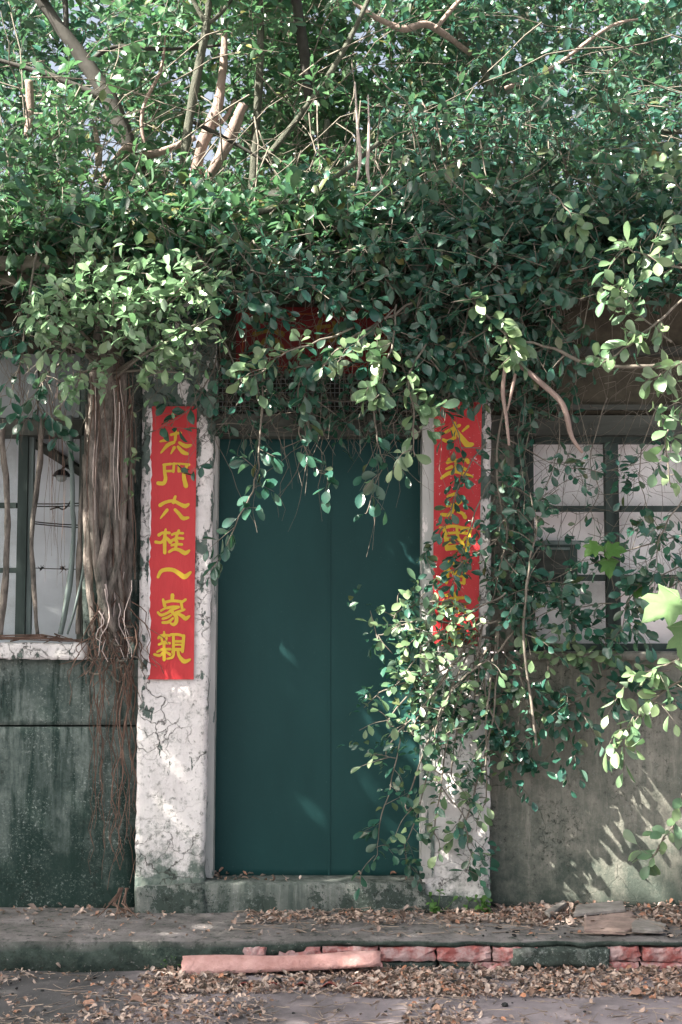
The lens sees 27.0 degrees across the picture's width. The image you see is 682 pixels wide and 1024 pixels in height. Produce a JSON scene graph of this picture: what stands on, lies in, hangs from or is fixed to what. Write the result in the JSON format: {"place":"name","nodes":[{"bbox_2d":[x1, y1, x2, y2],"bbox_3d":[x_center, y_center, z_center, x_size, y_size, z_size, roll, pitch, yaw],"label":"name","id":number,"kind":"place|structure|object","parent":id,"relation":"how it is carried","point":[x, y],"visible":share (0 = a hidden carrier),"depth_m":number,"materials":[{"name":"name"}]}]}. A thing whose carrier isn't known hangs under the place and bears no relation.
{"place":"outdoors","nodes":[
{"label":"outdoors","id":0,"kind":"place"},
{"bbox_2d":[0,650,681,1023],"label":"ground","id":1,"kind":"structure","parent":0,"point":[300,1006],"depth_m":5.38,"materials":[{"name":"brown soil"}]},
{"bbox_2d":[0,0,165,222],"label":"distant tree","id":2,"kind":"object","parent":1,"relation":"on","point":[58,64],"visible":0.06,"depth_m":12.15,"materials":[{"name":"plant"}]},
{"bbox_2d":[0,0,254,227],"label":"tree","id":3,"kind":"object","parent":1,"relation":"on","point":[67,32],"visible":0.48,"depth_m":8.36,"materials":[{"name":"green plant"}]},
{"bbox_2d":[24,0,373,199],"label":"tree","id":4,"kind":"object","parent":1,"relation":"on","point":[236,122],"visible":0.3,"depth_m":8.05,"materials":[{"name":"green plant"}]},
{"bbox_2d":[94,0,332,200],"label":"tree","id":5,"kind":"object","parent":1,"relation":"on","point":[204,20],"visible":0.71,"depth_m":8.03,"materials":[{"name":"green plant"}]},
{"bbox_2d":[108,0,453,201],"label":"distant tree","id":6,"kind":"object","parent":1,"relation":"on","point":[366,71],"visible":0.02,"depth_m":12.25,"materials":[{"name":"green plant"}]},
{"bbox_2d":[181,951,381,973],"bbox_3d":[-0.244,1.858,5.888,0.827,0.086,0.121,0,-5,0],"label":"stone","id":7,"kind":"object","parent":1,"relation":"on","point":[197,964],"visible":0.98,"depth_m":5.84,"materials":[{"name":"ceramic"}]},
{"bbox_2d":[0,975,663,1023],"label":"dirt clods","id":8,"kind":"object","parent":1,"relation":"on","point":[503,1004],"visible":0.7,"depth_m":5.57,"materials":[{"name":"brown soil"}]},
{"bbox_2d":[0,907,681,972],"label":"walkway","id":9,"kind":"structure","parent":1,"relation":"on","point":[26,944],"depth_m":5.96,"materials":[{"name":"concrete"}]},
{"bbox_2d":[0,226,245,919],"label":"banyan tree","id":10,"kind":"object","parent":9,"relation":"on","point":[105,526],"visible":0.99,"depth_m":6.58,"materials":[{"name":"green plant"}]},
{"bbox_2d":[0,241,54,414],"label":"hanging branch","id":11,"kind":"object","parent":10,"relation":"hanging from","point":[21,349],"visible":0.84,"depth_m":6.43,"materials":[{"name":"green plant"}]},
{"bbox_2d":[0,353,79,460],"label":"hanging branch","id":12,"kind":"object","parent":10,"relation":"hanging from","point":[61,430],"visible":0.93,"depth_m":6.61,"materials":[{"name":"green plant"}]},
{"bbox_2d":[121,368,141,504],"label":"hanging branch","id":13,"kind":"object","parent":10,"relation":"hanging from","point":[134,450],"visible":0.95,"depth_m":6.63,"materials":[{"name":"green plant"}]},
{"bbox_2d":[207,315,292,413],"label":"hanging branch","id":14,"kind":"object","parent":10,"relation":"hanging from","point":[274,402],"visible":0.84,"depth_m":6.44,"materials":[{"name":"green plant"}]},
{"bbox_2d":[195,251,306,362],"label":"hanging branch","id":15,"kind":"object","parent":10,"relation":"hanging from","point":[274,311],"visible":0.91,"depth_m":6.39,"materials":[{"name":"green plant"}]},
{"bbox_2d":[0,254,681,912],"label":"house","id":16,"kind":"structure","parent":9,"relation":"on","point":[242,762],"depth_m":6.77,"materials":[{"name":"grey concrete"}]},
{"bbox_2d":[0,436,88,659],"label":"window","id":17,"kind":"structure","parent":16,"relation":"in","point":[26,456],"depth_m":6.84,"materials":[{"name":"grey wood"}]},
{"bbox_2d":[0,44,96,316],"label":"roof shrub","id":18,"kind":"object","parent":16,"relation":"on","point":[8,229],"visible":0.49,"depth_m":6.87,"materials":[{"name":"green plant"}]},
{"bbox_2d":[1,41,242,314],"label":"roof shrub","id":19,"kind":"object","parent":16,"relation":"on","point":[172,215],"visible":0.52,"depth_m":6.85,"materials":[{"name":"green plant"}]},
{"bbox_2d":[146,406,196,679],"bbox_3d":[-0.800,0.140,6.698,0.230,1.289,0.007,0,-5,0],"label":"couplet banner","id":20,"kind":"object","parent":16,"relation":"attached to","point":[171,568],"visible":0.94,"depth_m":6.69,"materials":[{"name":"red paper"}]},
{"bbox_2d":[164,55,405,318],"bbox_3d":[-0.291,-1.582,7.184,1.281,1.470,1.534,0,-5,0],"label":"roof shrub","id":21,"kind":"object","parent":16,"relation":"on","point":[278,220],"visible":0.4,"depth_m":6.65,"materials":[{"name":"green plant"}]},
{"bbox_2d":[236,307,392,373],"bbox_3d":[-0.129,-0.830,6.891,0.758,0.326,0.022,0,-5,0],"label":"lintel banner","id":22,"kind":"object","parent":16,"relation":"attached to","point":[286,335],"visible":0.37,"depth_m":6.88,"materials":[{"name":"red paper"}]},
{"bbox_2d":[215,439,419,875],"bbox_3d":[-0.108,0.680,6.857,1.079,2.142,0.040,0,-5,0],"label":"door","id":23,"kind":"structure","parent":16,"relation":"in","point":[292,653],"depth_m":6.84,"materials":[{"name":"teal metal"}]},
{"bbox_2d":[0,0,681,647],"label":"creeper","id":24,"kind":"object","parent":16,"relation":"attached to","point":[242,134],"depth_m":6.70,"materials":[{"name":"green plant"}]},
{"bbox_2d":[148,354,217,441],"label":"hanging branch","id":25,"kind":"object","parent":24,"relation":"hanging from","point":[205,403],"visible":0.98,"depth_m":6.62,"materials":[{"name":"green plant"}]},
{"bbox_2d":[177,458,211,480],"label":"hanging branch","id":26,"kind":"object","parent":24,"relation":"hanging from","point":[206,465],"visible":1,"depth_m":6.64,"materials":[{"name":"green plant"}]},
{"bbox_2d":[202,374,283,586],"bbox_3d":[-0.439,-0.152,6.353,0.371,0.972,0.202,0,-5,0],"label":"hanging branch","id":27,"kind":"object","parent":24,"relation":"hanging from","point":[230,542],"visible":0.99,"depth_m":6.37,"materials":[{"name":"green plant"}]},
{"bbox_2d":[225,327,353,415],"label":"hanging branch","id":28,"kind":"object","parent":24,"relation":"hanging from","point":[258,352],"visible":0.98,"depth_m":6.35,"materials":[{"name":"green plant"}]},
{"bbox_2d":[561,398,639,561],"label":"hanging branch","id":29,"kind":"object","parent":24,"relation":"hanging from","point":[568,538],"visible":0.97,"depth_m":6.64,"materials":[{"name":"green plant"}]},
{"bbox_2d":[605,556,681,662],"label":"hanging branch","id":30,"kind":"object","parent":24,"relation":"hanging from","point":[627,588],"visible":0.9,"depth_m":6.46,"materials":[{"name":"green plant"}]},
{"bbox_2d":[612,406,681,549],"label":"hanging branch","id":31,"kind":"object","parent":24,"relation":"hanging from","point":[616,507],"visible":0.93,"depth_m":6.61,"materials":[{"name":"green plant"}]},
{"bbox_2d":[622,501,681,621],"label":"hanging branch","id":32,"kind":"object","parent":24,"relation":"hanging from","point":[658,578],"visible":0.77,"depth_m":6.42,"materials":[{"name":"green plant"}]},
{"bbox_2d":[0,137,681,649],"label":"creeper foliage","id":33,"kind":"object","parent":16,"relation":"on","point":[502,291],"visible":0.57,"depth_m":6.53,"materials":[{"name":"green plant"}]},
{"bbox_2d":[235,276,316,390],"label":"hanging branch","id":34,"kind":"object","parent":33,"relation":"hanging from","point":[254,319],"visible":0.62,"depth_m":6.46,"materials":[{"name":"green plant"}]},
{"bbox_2d":[251,240,400,351],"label":"hanging branch","id":35,"kind":"object","parent":33,"relation":"hanging from","point":[342,296],"visible":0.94,"depth_m":6.38,"materials":[{"name":"green plant"}]},
{"bbox_2d":[295,278,373,397],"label":"hanging branch","id":36,"kind":"object","parent":33,"relation":"hanging from","point":[346,324],"visible":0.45,"depth_m":6.46,"materials":[{"name":"green plant"}]},
{"bbox_2d":[287,298,422,442],"bbox_3d":[0.120,-0.700,6.391,0.752,0.770,0.284,1,-5,-9],"label":"hanging branch","id":37,"kind":"object","parent":33,"relation":"hanging from","point":[305,362],"visible":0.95,"depth_m":6.37,"materials":[{"name":"green plant"}]},
{"bbox_2d":[296,426,338,513],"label":"hanging branch","id":38,"kind":"object","parent":37,"relation":"hanging from","point":[304,460],"visible":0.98,"depth_m":6.39,"materials":[{"name":"green plant"}]},
{"bbox_2d":[346,286,416,387],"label":"hanging branch","id":39,"kind":"object","parent":33,"relation":"hanging from","point":[361,372],"visible":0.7,"depth_m":6.43,"materials":[{"name":"green plant"}]},
{"bbox_2d":[353,411,410,524],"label":"hanging branch","id":40,"kind":"object","parent":33,"relation":"hanging from","point":[370,487],"visible":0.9,"depth_m":6.46,"materials":[{"name":"green plant"}]},
{"bbox_2d":[386,335,459,482],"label":"hanging branch","id":41,"kind":"object","parent":33,"relation":"hanging from","point":[426,412],"visible":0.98,"depth_m":6.33,"materials":[{"name":"green plant"}]},
{"bbox_2d":[401,290,474,420],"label":"hanging branch","id":42,"kind":"object","parent":33,"relation":"hanging from","point":[460,390],"visible":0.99,"depth_m":6.46,"materials":[{"name":"green plant"}]},
{"bbox_2d":[399,536,499,630],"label":"hanging branch","id":43,"kind":"object","parent":33,"relation":"hanging from","point":[446,565],"visible":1,"depth_m":6.51,"materials":[{"name":"green plant"}]},
{"bbox_2d":[417,442,486,580],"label":"hanging branch","id":44,"kind":"object","parent":33,"relation":"hanging from","point":[428,557],"visible":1,"depth_m":6.57,"materials":[{"name":"green plant"}]},
{"bbox_2d":[434,391,472,522],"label":"hanging branch","id":45,"kind":"object","parent":33,"relation":"hanging from","point":[450,446],"visible":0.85,"depth_m":6.62,"materials":[{"name":"green plant"}]},
{"bbox_2d":[431,480,491,626],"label":"hanging branch","id":46,"kind":"object","parent":33,"relation":"hanging from","point":[472,540],"visible":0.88,"depth_m":6.56,"materials":[{"name":"green plant"}]},
{"bbox_2d":[429,266,500,412],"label":"hanging branch","id":47,"kind":"object","parent":33,"relation":"hanging from","point":[488,394],"visible":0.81,"depth_m":6.51,"materials":[{"name":"green plant"}]},
{"bbox_2d":[479,393,537,624],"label":"hanging branch","id":48,"kind":"object","parent":33,"relation":"hanging from","point":[506,474],"visible":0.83,"depth_m":6.59,"materials":[{"name":"green plant"}]},
{"bbox_2d":[486,476,568,746],"bbox_3d":[0.846,0.451,6.476,0.372,1.233,0.174,0,-5,0],"label":"hanging branch","id":49,"kind":"object","parent":33,"relation":"hanging from","point":[554,499],"visible":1,"depth_m":6.50,"materials":[{"name":"green plant"}]},
{"bbox_2d":[506,404,587,586],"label":"hanging branch","id":50,"kind":"object","parent":33,"relation":"hanging from","point":[550,530],"visible":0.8,"depth_m":6.65,"materials":[{"name":"green plant"}]},
{"bbox_2d":[486,618,625,692],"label":"hanging branch","id":51,"kind":"object","parent":33,"relation":"hanging from","point":[573,659],"visible":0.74,"depth_m":6.57,"materials":[{"name":"green plant"}]},
{"bbox_2d":[540,292,596,422],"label":"hanging branch","id":52,"kind":"object","parent":33,"relation":"hanging from","point":[586,330],"visible":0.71,"depth_m":6.63,"materials":[{"name":"green plant"}]},
{"bbox_2d":[541,191,608,257],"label":"hanging branch","id":53,"kind":"object","parent":33,"relation":"hanging from","point":[583,228],"visible":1,"depth_m":6.40,"materials":[{"name":"green plant"}]},
{"bbox_2d":[476,511,681,635],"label":"hanging branch","id":54,"kind":"object","parent":33,"relation":"hanging from","point":[579,566],"visible":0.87,"depth_m":6.53,"materials":[{"name":"green plant"}]},
{"bbox_2d":[582,540,649,600],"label":"mulberry shoot","id":55,"kind":"object","parent":54,"relation":"attached to","point":[609,550],"visible":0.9,"depth_m":6.48,"materials":[{"name":"green plant"}]},
{"bbox_2d":[531,575,628,670],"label":"hanging branch","id":56,"kind":"object","parent":33,"relation":"hanging from","point":[586,596],"visible":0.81,"depth_m":6.53,"materials":[{"name":"green plant"}]},
{"bbox_2d":[492,327,680,380],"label":"hanging branch","id":57,"kind":"object","parent":33,"relation":"hanging from","point":[550,375],"visible":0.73,"depth_m":6.38,"materials":[{"name":"green plant"}]},
{"bbox_2d":[519,363,582,452],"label":"bare branch","id":58,"kind":"object","parent":57,"relation":"hanging from","point":[548,389],"visible":0.91,"depth_m":6.37,"materials":[{"name":"brown plant"}]},
{"bbox_2d":[496,570,680,650],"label":"hanging branch","id":59,"kind":"object","parent":33,"relation":"hanging from","point":[563,595],"visible":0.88,"depth_m":6.49,"materials":[{"name":"green plant"}]},
{"bbox_2d":[506,429,681,506],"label":"hanging branch","id":60,"kind":"object","parent":33,"relation":"hanging from","point":[629,458],"visible":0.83,"depth_m":6.62,"materials":[{"name":"green plant"}]},
{"bbox_2d":[543,650,681,716],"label":"hanging branch","id":61,"kind":"object","parent":33,"relation":"hanging from","point":[633,685],"visible":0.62,"depth_m":6.60,"materials":[{"name":"green plant"}]},
{"bbox_2d":[314,44,525,314],"bbox_3d":[0.411,-1.665,7.128,1.158,1.643,1.504,0,-5,0],"label":"roof shrub","id":62,"kind":"object","parent":16,"relation":"on","point":[422,215],"visible":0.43,"depth_m":7.03,"materials":[{"name":"green plant"}]},
{"bbox_2d":[337,568,566,881],"bbox_3d":[0.522,0.997,6.522,1.051,1.468,0.417,1,-5,-12],"label":"climbing bush","id":63,"kind":"object","parent":16,"relation":"attached to","point":[435,714],"visible":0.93,"depth_m":6.50,"materials":[{"name":"green plant"}]},
{"bbox_2d":[351,711,413,900],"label":"hanging branch","id":64,"kind":"object","parent":63,"relation":"hanging from","point":[398,786],"visible":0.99,"depth_m":6.46,"materials":[{"name":"green plant"}]},
{"bbox_2d":[393,759,433,891],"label":"hanging branch","id":65,"kind":"object","parent":63,"relation":"hanging from","point":[424,839],"visible":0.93,"depth_m":6.50,"materials":[{"name":"green plant"}]},
{"bbox_2d":[377,592,505,670],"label":"hanging branch","id":66,"kind":"object","parent":63,"relation":"attached to","point":[421,637],"visible":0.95,"depth_m":6.44,"materials":[{"name":"green plant"}]},
{"bbox_2d":[434,778,499,897],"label":"hanging branch","id":67,"kind":"object","parent":63,"relation":"hanging from","point":[474,874],"visible":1,"depth_m":6.44,"materials":[{"name":"green plant"}]},
{"bbox_2d":[433,402,481,646],"bbox_3d":[0.549,0.058,6.705,0.241,1.166,0.004,0,-5,0],"label":"couplet banner","id":68,"kind":"object","parent":16,"relation":"attached to","point":[469,430],"visible":0.48,"depth_m":6.71,"materials":[{"name":"red paper"}]},
{"bbox_2d":[450,278,536,380],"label":"hanging branch","id":69,"kind":"object","parent":16,"relation":"hanging from","point":[523,351],"visible":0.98,"depth_m":6.32,"materials":[{"name":"green plant"}]},
{"bbox_2d":[501,368,509,445],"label":"bare branch","id":70,"kind":"object","parent":69,"relation":"hanging from","point":[503,398],"visible":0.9,"depth_m":6.36,"materials":[{"name":"brown plant"}]},
{"bbox_2d":[462,632,556,778],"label":"hanging branch","id":71,"kind":"object","parent":16,"relation":"hanging from","point":[533,766],"visible":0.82,"depth_m":6.58,"materials":[{"name":"green plant"}]},
{"bbox_2d":[529,540,580,650],"bbox_3d":[1.030,0.407,6.911,0.273,0.535,0.061,0,-5,0],"label":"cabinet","id":72,"kind":"object","parent":16,"relation":"on","point":[560,558],"visible":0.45,"depth_m":6.90,"materials":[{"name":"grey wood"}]},
{"bbox_2d":[498,667,612,797],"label":"hanging branch","id":73,"kind":"object","parent":16,"relation":"hanging from","point":[565,712],"visible":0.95,"depth_m":6.60,"materials":[{"name":"green plant"}]},
{"bbox_2d":[439,34,672,314],"bbox_3d":[1.075,-1.744,7.172,1.241,1.775,1.538,0,-5,0],"label":"roof shrub","id":74,"kind":"object","parent":16,"relation":"on","point":[544,154],"visible":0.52,"depth_m":7.07,"materials":[{"name":"green plant"}]},
{"bbox_2d":[498,656,670,811],"bbox_3d":[1.100,1.024,6.591,0.898,0.710,0.233,0,-5,0],"label":"hanging branch","id":75,"kind":"object","parent":16,"relation":"hanging from","point":[542,734],"visible":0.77,"depth_m":6.59,"materials":[{"name":"green plant"}]},
{"bbox_2d":[506,437,681,659],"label":"window","id":76,"kind":"structure","parent":16,"relation":"in","point":[612,518],"depth_m":6.87,"materials":[{"name":"grey wood"}]},
{"bbox_2d":[588,65,681,319],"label":"roof shrub","id":77,"kind":"object","parent":16,"relation":"on","point":[658,196],"visible":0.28,"depth_m":7.04,"materials":[{"name":"green plant"}]},
{"bbox_2d":[0,898,681,937],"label":"leaf litter","id":78,"kind":"object","parent":9,"relation":"on","point":[539,915],"visible":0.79,"depth_m":6.39,"materials":[{"name":"brown plant"}]},
{"bbox_2d":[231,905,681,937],"bbox_3d":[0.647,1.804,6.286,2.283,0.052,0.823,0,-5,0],"label":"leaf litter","id":79,"kind":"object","parent":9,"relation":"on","point":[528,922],"visible":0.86,"depth_m":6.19,"materials":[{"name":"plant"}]},
{"bbox_2d":[584,911,634,934],"bbox_3d":[1.178,1.791,6.215,0.229,0.027,0.418,-1,-5,10],"label":"stone slab","id":80,"kind":"object","parent":9,"relation":"on","point":[620,922],"depth_m":6.15,"materials":[{"name":"brown stone"}]},
{"bbox_2d":[573,901,624,916],"bbox_3d":[1.157,1.785,6.405,0.316,0.031,0.146,2,-5,-17],"label":"stone slab","id":81,"kind":"object","parent":80,"relation":"on","point":[599,908],"depth_m":6.37,"materials":[{"name":"grey stone"}]},
{"bbox_2d":[631,918,665,933],"bbox_3d":[1.325,1.784,6.129,0.144,0.024,0.282,-2,-5,16],"label":"stone slab","id":82,"kind":"object","parent":9,"relation":"on","point":[640,925],"depth_m":6.08,"materials":[{"name":"grey stone"}]},
{"bbox_2d":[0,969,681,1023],"bbox_3d":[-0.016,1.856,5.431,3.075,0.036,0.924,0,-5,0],"label":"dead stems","id":83,"kind":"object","parent":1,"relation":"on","point":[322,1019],"visible":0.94,"depth_m":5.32,"materials":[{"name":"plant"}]},
{"bbox_2d":[0,961,681,1023],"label":"lane litter","id":84,"kind":"object","parent":1,"relation":"on","point":[399,981],"visible":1,"depth_m":5.60,"materials":[{"name":"brown plant"}]},
{"bbox_2d":[213,0,485,229],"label":"tree","id":85,"kind":"object","parent":1,"relation":"on","point":[305,39],"visible":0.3,"depth_m":8.38,"materials":[{"name":"green plant"}]},
{"bbox_2d":[354,82,361,185],"bbox_3d":[0.072,-1.800,6.757,0.028,0.527,0.067,3,-6,-29],"label":"aerial root","id":86,"kind":"object","parent":85,"relation":"hanging from","point":[358,146],"visible":1,"depth_m":6.73,"materials":[{"name":"brown plant"}]},
{"bbox_2d":[365,95,370,186],"bbox_3d":[0.131,-1.755,6.755,0.032,0.492,0.064,0,-5,0],"label":"aerial root","id":87,"kind":"object","parent":85,"relation":"hanging from","point":[367,160],"visible":0.88,"depth_m":6.72,"materials":[{"name":"brown plant"}]},
{"bbox_2d":[263,0,681,211],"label":"tree","id":88,"kind":"object","parent":1,"relation":"on","point":[657,10],"visible":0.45,"depth_m":8.34,"materials":[{"name":"green plant"}]},
{"bbox_2d":[371,0,674,196],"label":"distant tree","id":89,"kind":"object","parent":1,"relation":"on","point":[500,6],"visible":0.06,"depth_m":12.27,"materials":[{"name":"green plant"}]},
{"bbox_2d":[596,0,681,197],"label":"distant tree","id":90,"kind":"object","parent":1,"relation":"on","point":[667,55],"visible":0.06,"depth_m":11.83,"materials":[{"name":"plant"}]},
{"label":"shade tree","id":91,"kind":"object","parent":1,"relation":"on","visible":0},
{"bbox_2d":[313,309,393,380],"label":"hanging branch","id":92,"kind":"object","parent":91,"relation":"hanging from","point":[374,369],"visible":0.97,"depth_m":6.30,"materials":[{"name":"green plant"}]},
{"bbox_2d":[351,304,400,413],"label":"hanging branch","id":93,"kind":"object","parent":91,"relation":"hanging from","point":[385,401],"visible":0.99,"depth_m":6.26,"materials":[{"name":"green plant"}]},
{"bbox_2d":[585,299,681,372],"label":"hanging branch","id":94,"kind":"object","parent":91,"relation":"hanging from","point":[607,362],"visible":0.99,"depth_m":6.14,"materials":[{"name":"green plant"}]},
{"bbox_2d":[592,210,681,302],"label":"hanging branch","id":95,"kind":"object","parent":91,"relation":"hanging from","point":[666,261],"visible":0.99,"depth_m":6.17,"materials":[{"name":"green plant"}]},
{"bbox_2d":[595,266,671,342],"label":"hanging branch","id":96,"kind":"object","parent":95,"relation":"hanging from","point":[615,300],"visible":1,"depth_m":6.17,"materials":[{"name":"green plant"}]},
{"bbox_2d":[601,657,681,728],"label":"hanging branch","id":97,"kind":"object","parent":91,"relation":"hanging from","point":[660,681],"visible":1,"depth_m":5.82,"materials":[{"name":"green plant"}]},
{"bbox_2d":[603,672,681,787],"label":"hanging branch","id":98,"kind":"object","parent":91,"relation":"hanging from","point":[648,707],"visible":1,"depth_m":5.82,"materials":[{"name":"green plant"}]},
{"bbox_2d":[623,794,681,879],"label":"hanging branch","id":99,"kind":"object","parent":91,"relation":"hanging from","point":[656,832],"visible":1,"depth_m":5.78,"materials":[{"name":"green plant"}]},
{"bbox_2d":[627,142,681,191],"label":"hanging branch","id":100,"kind":"object","parent":91,"relation":"hanging from","point":[664,162],"visible":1,"depth_m":6.31,"materials":[{"name":"green plant"}]},
{"bbox_2d":[635,359,681,399],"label":"hanging branch","id":101,"kind":"object","parent":91,"relation":"hanging from","point":[661,382],"visible":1,"depth_m":6.05,"materials":[{"name":"green plant"}]},
{"bbox_2d":[643,385,681,496],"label":"hanging branch","id":102,"kind":"object","parent":101,"relation":"hanging from","point":[649,455],"visible":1,"depth_m":6.00,"materials":[{"name":"green plant"}]},
{"bbox_2d":[641,584,681,670],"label":"mulberry shoot","id":103,"kind":"object","parent":91,"relation":"attached to","point":[665,603],"visible":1,"depth_m":5.59,"materials":[{"name":"green plant"}]},
{"bbox_2d":[0,0,681,221],"label":"sky","id":104,"kind":"structure","parent":0,"point":[208,95],"materials":[{"name":"white"}]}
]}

